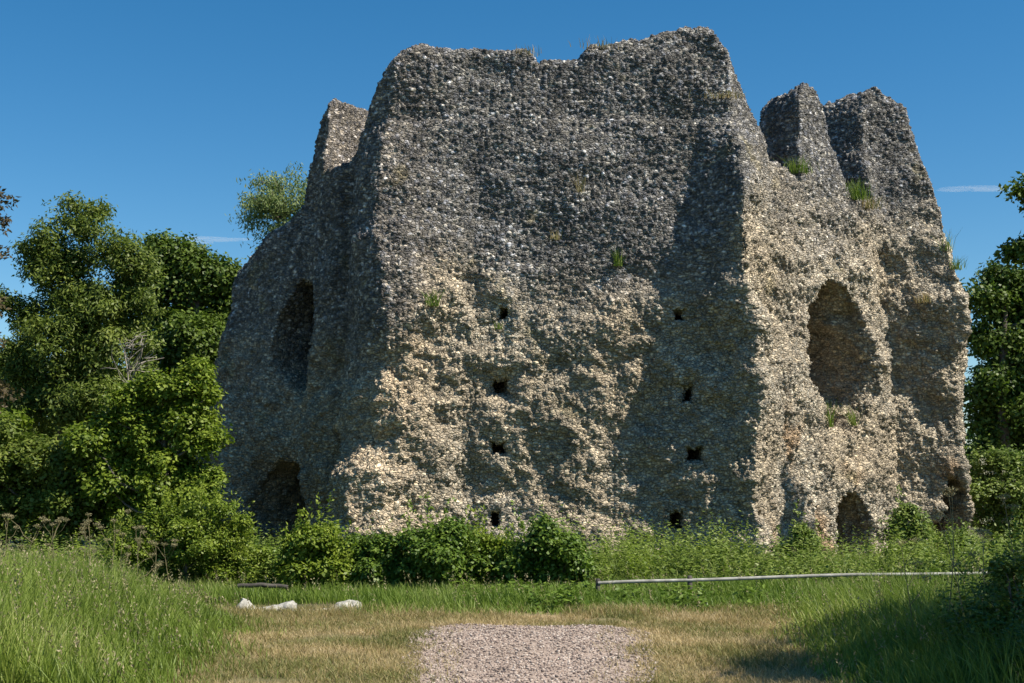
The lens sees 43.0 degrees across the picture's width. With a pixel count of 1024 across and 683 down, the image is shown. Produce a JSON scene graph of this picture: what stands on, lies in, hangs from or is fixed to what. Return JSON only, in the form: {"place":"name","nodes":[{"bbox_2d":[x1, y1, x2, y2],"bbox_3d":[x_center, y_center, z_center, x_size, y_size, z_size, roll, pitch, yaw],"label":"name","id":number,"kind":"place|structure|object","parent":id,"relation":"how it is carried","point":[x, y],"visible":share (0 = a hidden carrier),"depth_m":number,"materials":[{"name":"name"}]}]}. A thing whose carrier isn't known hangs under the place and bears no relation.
{"place":"outdoors","nodes":[
{"label":"outdoors","id":0,"kind":"place"},
{"bbox_2d":[1,518,992,610],"bbox_3d":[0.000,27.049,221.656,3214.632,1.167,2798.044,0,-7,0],"label":"ground","id":1,"kind":"structure","parent":0,"point":[326,604],"depth_m":43.04,"materials":[{"name":"green plant"}]},
{"bbox_2d":[2,513,18,551],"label":"cow parsley","id":2,"kind":"object","parent":1,"relation":"on","point":[9,514],"visible":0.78,"depth_m":17.73,"materials":[{"name":"brown plant"}]},
{"bbox_2d":[0,186,25,413],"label":"roadside tree","id":3,"kind":"object","parent":1,"relation":"on","point":[3,224],"visible":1,"depth_m":26.36,"materials":[{"name":"green plant"}]},
{"bbox_2d":[0,405,35,444],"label":"lime sapling","id":4,"kind":"object","parent":1,"relation":"on","point":[24,421],"visible":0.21,"depth_m":30.05,"materials":[{"name":"green plant"}]},
{"bbox_2d":[6,515,49,557],"bbox_3d":[-5.814,2.669,15.571,0.511,1.188,0.181,2,-7,-14],"label":"cow parsley","id":5,"kind":"object","parent":1,"relation":"on","point":[45,520],"visible":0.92,"depth_m":15.61,"materials":[{"name":"brown"}]},
{"bbox_2d":[39,516,61,558],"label":"cow parsley","id":6,"kind":"object","parent":1,"relation":"on","point":[42,518],"visible":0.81,"depth_m":17.55,"materials":[{"name":"brown plant"}]},
{"bbox_2d":[50,517,69,563],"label":"cow parsley","id":7,"kind":"object","parent":1,"relation":"on","point":[67,519],"visible":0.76,"depth_m":18.43,"materials":[{"name":"brown plant"}]},
{"bbox_2d":[0,411,130,556],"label":"hazel shrub","id":8,"kind":"object","parent":1,"relation":"on","point":[38,488],"visible":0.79,"depth_m":26.63,"materials":[{"name":"green plant"}]},
{"bbox_2d":[0,335,158,548],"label":"lime tree","id":9,"kind":"object","parent":1,"relation":"on","point":[56,432],"visible":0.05,"depth_m":42.33,"materials":[{"name":"green plant"}]},
{"bbox_2d":[0,190,170,554],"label":"ash tree","id":10,"kind":"object","parent":1,"relation":"on","point":[87,324],"visible":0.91,"depth_m":37.92,"materials":[{"name":"green plant"}]},
{"bbox_2d":[79,519,103,565],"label":"cow parsley","id":11,"kind":"object","parent":1,"relation":"on","point":[87,522],"visible":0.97,"depth_m":15.82,"materials":[{"name":"brown plant"}]},
{"bbox_2d":[81,513,109,553],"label":"cow parsley","id":12,"kind":"object","parent":1,"relation":"on","point":[89,531],"visible":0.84,"depth_m":19.20,"materials":[{"name":"brown"}]},
{"bbox_2d":[98,509,130,571],"bbox_3d":[-5.116,2.815,16.671,0.447,1.337,0.167,0,-7,0],"label":"cow parsley","id":13,"kind":"object","parent":1,"relation":"on","point":[116,530],"visible":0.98,"depth_m":16.73,"materials":[{"name":"brown plant"}]},
{"bbox_2d":[101,330,161,543],"bbox_3d":[-10.260,2.768,34.789,1.680,6.210,1.746,0,-7,0],"label":"bare tree","id":14,"kind":"object","parent":1,"relation":"on","point":[128,346],"visible":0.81,"depth_m":35.06,"materials":[{"name":"grey plant"}]},
{"bbox_2d":[119,532,156,573],"bbox_3d":[-5.170,3.140,17.835,0.522,1.054,0.298,6,-9,-45],"label":"cow parsley","id":15,"kind":"object","parent":1,"relation":"on","point":[128,548],"visible":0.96,"depth_m":17.75,"materials":[{"name":"brown plant"}]},
{"bbox_2d":[58,354,236,536],"bbox_3d":[-7.456,2.671,26.607,3.701,4.785,2.028,0,-7,0],"label":"sycamore tree","id":16,"kind":"object","parent":1,"relation":"on","point":[137,458],"visible":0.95,"depth_m":26.23,"materials":[{"name":"green plant"}]},
{"bbox_2d":[138,530,164,577],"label":"cow parsley","id":17,"kind":"object","parent":1,"relation":"on","point":[139,542],"visible":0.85,"depth_m":18.31,"materials":[{"name":"brown plant"}]},
{"bbox_2d":[0,531,320,682],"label":"tall grass","id":18,"kind":"structure","parent":1,"relation":"on","point":[68,622],"depth_m":11.80,"materials":[{"name":"green plant"}]},
{"bbox_2d":[148,539,178,585],"bbox_3d":[-4.737,3.154,17.674,0.530,0.971,0.176,-4,-7,29],"label":"cow parsley","id":19,"kind":"object","parent":1,"relation":"on","point":[173,545],"visible":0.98,"depth_m":17.70,"materials":[{"name":"brown"}]},
{"bbox_2d":[97,469,272,587],"bbox_3d":[-5.120,2.996,20.272,2.773,2.055,1.293,0,-7,0],"label":"buddleia bush","id":20,"kind":"object","parent":1,"relation":"on","point":[172,522],"visible":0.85,"depth_m":20.20,"materials":[{"name":"green plant"}]},
{"bbox_2d":[127,228,245,449],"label":"maple tree","id":21,"kind":"object","parent":1,"relation":"on","point":[195,287],"visible":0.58,"depth_m":45.80,"materials":[{"name":"green plant"}]},
{"bbox_2d":[236,598,254,609],"bbox_3d":[-3.510,3.510,17.206,0.289,0.220,0.265,0,-7,0],"label":"limestone block","id":22,"kind":"object","parent":1,"relation":"on","point":[243,602],"depth_m":17.12,"materials":[{"name":"white stone"}]},
{"bbox_2d":[233,527,281,583],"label":"bramble bush","id":23,"kind":"object","parent":1,"relation":"on","point":[273,552],"visible":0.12,"depth_m":20.57,"materials":[{"name":"green plant"}]},
{"bbox_2d":[238,583,287,588],"bbox_3d":[-3.586,3.521,18.721,0.728,0.096,0.064,0,-7,0],"label":"timber rail","id":24,"kind":"object","parent":1,"relation":"on","point":[241,585],"visible":0.92,"depth_m":18.70,"materials":[{"name":"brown wood"}]},
{"bbox_2d":[225,161,307,257],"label":"willow tree","id":25,"kind":"object","parent":1,"relation":"on","point":[275,206],"visible":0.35,"depth_m":62.63,"materials":[{"name":"green plant"}]},
{"bbox_2d":[263,600,296,610],"bbox_3d":[-3.131,3.524,17.216,0.569,0.185,0.328,0,-7,0],"label":"limestone block","id":26,"kind":"object","parent":1,"relation":"on","point":[290,603],"depth_m":17.11,"materials":[{"name":"white stone"}]},
{"bbox_2d":[271,489,356,589],"bbox_3d":[-2.976,3.099,19.697,1.320,1.728,1.025,0,-7,0],"label":"bramble bush","id":27,"kind":"object","parent":1,"relation":"on","point":[312,552],"visible":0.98,"depth_m":19.46,"materials":[{"name":"green plant"}]},
{"bbox_2d":[328,527,417,588],"bbox_3d":[-2.186,3.414,19.889,1.557,1.140,1.200,0,-7,0],"label":"bramble bush","id":28,"kind":"object","parent":1,"relation":"on","point":[375,554],"visible":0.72,"depth_m":19.62,"materials":[{"name":"green plant"}]},
{"bbox_2d":[391,491,495,587],"bbox_3d":[-1.066,3.111,19.690,1.371,1.677,1.492,-6,-9,41],"label":"bramble bush","id":29,"kind":"object","parent":1,"relation":"on","point":[437,553],"visible":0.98,"depth_m":19.45,"materials":[{"name":"green plant"}]},
{"bbox_2d":[27,599,912,682],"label":"turf","id":30,"kind":"structure","parent":1,"relation":"on","point":[403,649],"depth_m":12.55,"materials":[{"name":"plant"}]},
{"bbox_2d":[133,525,161,578],"bbox_3d":[-4.725,2.925,16.724,0.416,1.128,0.351,0,-7,0],"label":"cow parsley","id":31,"kind":"object","parent":30,"relation":"on","point":[158,565],"visible":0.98,"depth_m":16.68,"materials":[{"name":"brown"}]},
{"bbox_2d":[332,600,361,612],"bbox_3d":[-2.196,3.521,17.207,0.440,0.208,0.374,0,-7,0],"label":"limestone block","id":32,"kind":"object","parent":30,"relation":"on","point":[350,603],"depth_m":17.10,"materials":[{"name":"white stone"}]},
{"bbox_2d":[892,537,932,634],"bbox_3d":[3.938,2.474,12.615,0.346,1.151,0.312,4,-7,-29],"label":"cow parsley","id":33,"kind":"object","parent":30,"relation":"on","point":[913,540],"visible":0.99,"depth_m":12.67,"materials":[{"name":"brown"}]},
{"bbox_2d":[464,504,525,588],"bbox_3d":[-0.336,3.234,19.984,1.356,1.475,0.994,-3,-7,26],"label":"bramble bush","id":34,"kind":"object","parent":1,"relation":"on","point":[491,544],"visible":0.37,"depth_m":19.84,"materials":[{"name":"green plant"}]},
{"bbox_2d":[3,423,998,526],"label":"woodland","id":35,"kind":"object","parent":1,"relation":"on","point":[173,444],"depth_m":76.99,"materials":[{"name":"green plant"}]},
{"bbox_2d":[0,499,1023,588],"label":"nettles","id":36,"kind":"object","parent":1,"relation":"on","point":[736,569],"visible":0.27,"depth_m":21.40,"materials":[{"name":"green plant"}]},
{"bbox_2d":[17,516,1023,579],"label":"willowherb","id":37,"kind":"object","parent":1,"relation":"on","point":[647,568],"visible":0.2,"depth_m":21.16,"materials":[{"name":"green plant"}]},
{"bbox_2d":[492,500,596,588],"bbox_3d":[0.489,3.162,19.556,1.592,1.542,1.252,0,-7,0],"label":"bramble bush","id":38,"kind":"object","parent":1,"relation":"on","point":[545,549],"visible":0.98,"depth_m":19.34,"materials":[{"name":"green plant"}]},
{"bbox_2d":[192,26,974,565],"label":"castle keep","id":39,"kind":"structure","parent":1,"relation":"on","point":[732,326],"depth_m":29.17,"materials":[{"name":"grey stone"}]},
{"bbox_2d":[422,288,447,306],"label":"grass tuft","id":40,"kind":"object","parent":39,"relation":"attached to","point":[436,302],"visible":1,"depth_m":28.05,"materials":[{"name":"green plant"}]},
{"bbox_2d":[494,322,502,328],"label":"grass tuft","id":41,"kind":"object","parent":39,"relation":"attached to","point":[498,326],"visible":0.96,"depth_m":28.54,"materials":[{"name":"green plant"}]},
{"bbox_2d":[516,44,537,56],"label":"grass tuft","id":42,"kind":"object","parent":39,"relation":"attached to","point":[529,51],"visible":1,"depth_m":29.58,"materials":[{"name":"plant"}]},
{"bbox_2d":[549,229,563,239],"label":"grass tuft","id":43,"kind":"object","parent":39,"relation":"attached to","point":[556,237],"visible":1,"depth_m":28.93,"materials":[{"name":"plant"}]},
{"bbox_2d":[570,170,588,191],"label":"grass tuft","id":44,"kind":"object","parent":39,"relation":"attached to","point":[581,188],"visible":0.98,"depth_m":28.96,"materials":[{"name":"plant"}]},
{"bbox_2d":[568,35,618,49],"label":"grass tuft","id":45,"kind":"object","parent":39,"relation":"attached to","point":[603,45],"visible":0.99,"depth_m":29.52,"materials":[{"name":"green plant"}]},
{"bbox_2d":[611,245,624,266],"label":"grass tuft","id":46,"kind":"object","parent":39,"relation":"attached to","point":[618,259],"visible":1,"depth_m":28.82,"materials":[{"name":"green plant"}]},
{"bbox_2d":[689,88,744,99],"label":"grass tuft","id":47,"kind":"object","parent":39,"relation":"attached to","point":[728,92],"visible":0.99,"depth_m":29.32,"materials":[{"name":"plant"}]},
{"bbox_2d":[777,152,819,173],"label":"grass tuft","id":48,"kind":"object","parent":39,"relation":"attached to","point":[791,165],"visible":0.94,"depth_m":30.95,"materials":[{"name":"green plant"}]},
{"bbox_2d":[826,398,837,426],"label":"grass tuft","id":49,"kind":"object","parent":39,"relation":"attached to","point":[830,422],"visible":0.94,"depth_m":30.34,"materials":[{"name":"green plant"}]},
{"bbox_2d":[837,403,872,425],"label":"grass tuft","id":50,"kind":"object","parent":39,"relation":"attached to","point":[853,419],"visible":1,"depth_m":31.75,"materials":[{"name":"green plant"}]},
{"bbox_2d":[845,178,883,200],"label":"grass tuft","id":51,"kind":"object","parent":39,"relation":"attached to","point":[854,193],"visible":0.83,"depth_m":32.23,"materials":[{"name":"green plant"}]},
{"bbox_2d":[860,193,887,209],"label":"grass tuft","id":52,"kind":"object","parent":39,"relation":"attached to","point":[868,204],"visible":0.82,"depth_m":32.60,"materials":[{"name":"plant"}]},
{"bbox_2d":[911,292,931,302],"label":"grass tuft","id":53,"kind":"object","parent":39,"relation":"attached to","point":[923,298],"visible":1,"depth_m":32.59,"materials":[{"name":"green plant"}]},
{"bbox_2d":[933,227,962,251],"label":"grass tuft","id":54,"kind":"object","parent":39,"relation":"attached to","point":[947,241],"visible":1,"depth_m":33.01,"materials":[{"name":"green plant"}]},
{"bbox_2d":[949,254,967,270],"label":"grass tuft","id":55,"kind":"object","parent":39,"relation":"attached to","point":[957,263],"visible":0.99,"depth_m":32.76,"materials":[{"name":"green plant"}]},
{"bbox_2d":[699,519,758,571],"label":"wayside bush","id":56,"kind":"object","parent":1,"relation":"on","point":[723,534],"visible":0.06,"depth_m":23.65,"materials":[{"name":"green plant"}]},
{"bbox_2d":[595,569,986,594],"bbox_3d":[4.585,3.571,18.573,6.803,0.639,0.191,0,-7,-3],"label":"rail","id":57,"kind":"object","parent":1,"relation":"on","point":[689,580],"visible":0.59,"depth_m":18.46,"materials":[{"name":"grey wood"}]},
{"bbox_2d":[770,499,825,563],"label":"wayside bush","id":58,"kind":"object","parent":1,"relation":"on","point":[801,530],"visible":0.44,"depth_m":24.14,"materials":[{"name":"green plant"}]},
{"bbox_2d":[745,557,1023,682],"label":"shaded grass","id":59,"kind":"structure","parent":1,"relation":"on","point":[871,623],"depth_m":12.29,"materials":[{"name":"green plant"}]},
{"bbox_2d":[877,485,940,558],"bbox_3d":[8.206,4.002,26.784,1.558,2.147,1.073,2,-7,-16],"label":"wayside bush","id":60,"kind":"object","parent":1,"relation":"on","point":[910,512],"visible":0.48,"depth_m":26.66,"materials":[{"name":"green plant"}]},
{"bbox_2d":[916,486,958,611],"bbox_3d":[4.058,2.194,12.323,0.406,1.646,0.195,-3,-7,23],"label":"cow parsley","id":61,"kind":"object","parent":1,"relation":"on","point":[949,519],"visible":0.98,"depth_m":12.35,"materials":[{"name":"brown"}]},
{"bbox_2d":[914,557,980,652],"bbox_3d":[4.158,2.571,12.153,0.841,1.083,0.782,0,-7,0],"label":"hawthorn bush","id":62,"kind":"object","parent":1,"relation":"on","point":[942,599],"visible":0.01,"depth_m":12.16,"materials":[{"name":"green plant"}]},
{"bbox_2d":[931,513,987,631],"bbox_3d":[4.140,2.280,11.962,0.467,1.404,0.370,-5,-8,40],"label":"cow parsley","id":63,"kind":"object","parent":1,"relation":"on","point":[944,530],"visible":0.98,"depth_m":11.97,"materials":[{"name":"brown"}]},
{"bbox_2d":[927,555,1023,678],"bbox_3d":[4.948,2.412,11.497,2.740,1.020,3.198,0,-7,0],"label":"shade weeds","id":64,"kind":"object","parent":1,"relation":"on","point":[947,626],"visible":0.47,"depth_m":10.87,"materials":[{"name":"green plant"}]},
{"bbox_2d":[928,513,1023,562],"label":"wayside bush","id":65,"kind":"object","parent":1,"relation":"on","point":[965,531],"visible":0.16,"depth_m":23.72,"materials":[{"name":"green plant"}]},
{"bbox_2d":[941,507,1023,662],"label":"hawthorn bush","id":66,"kind":"object","parent":1,"relation":"on","point":[1016,568],"visible":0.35,"depth_m":11.41,"materials":[{"name":"green plant"}]},
{"bbox_2d":[960,257,1023,515],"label":"oak tree","id":67,"kind":"object","parent":1,"relation":"on","point":[995,396],"visible":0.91,"depth_m":46.68,"materials":[{"name":"green plant"}]},
{"bbox_2d":[966,443,1023,545],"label":"elder bush","id":68,"kind":"object","parent":1,"relation":"on","point":[1002,475],"visible":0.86,"depth_m":34.28,"materials":[{"name":"green plant"}]},
{"bbox_2d":[966,519,1023,605],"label":"hawthorn bush","id":69,"kind":"object","parent":1,"relation":"on","point":[989,569],"visible":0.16,"depth_m":13.75,"materials":[{"name":"green plant"}]},
{"bbox_2d":[968,529,1023,611],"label":"cow parsley","id":70,"kind":"object","parent":1,"relation":"on","point":[990,533],"visible":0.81,"depth_m":12.14,"materials":[{"name":"brown"}]},
{"bbox_2d":[989,171,1023,274],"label":"tree","id":71,"kind":"object","parent":1,"relation":"on","point":[1013,252],"visible":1,"depth_m":27.44,"materials":[{"name":"green plant"}]},
{"bbox_2d":[996,493,1023,564],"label":"cow parsley","id":72,"kind":"object","parent":1,"relation":"on","point":[1007,495],"visible":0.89,"depth_m":12.39,"materials":[{"name":"brown"}]},
{"bbox_2d":[0,541,1007,582],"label":"rough grass","id":73,"kind":"structure","parent":0,"point":[756,557],"depth_m":21.59,"materials":[{"name":"green plant"}]},
{"bbox_2d":[0,0,1023,443],"label":"sky","id":74,"kind":"structure","parent":0,"point":[158,108],"materials":[{"name":"blue"}]},
{"bbox_2d":[398,623,659,682],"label":"path","id":75,"kind":"structure","parent":0,"point":[532,659],"depth_m":12.58,"materials":[{"name":"grey gravel"}]},
{"bbox_2d":[140,564,992,616],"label":"lush grass","id":76,"kind":"structure","parent":0,"point":[425,595],"depth_m":18.16,"materials":[{"name":"green plant"}]}
]}

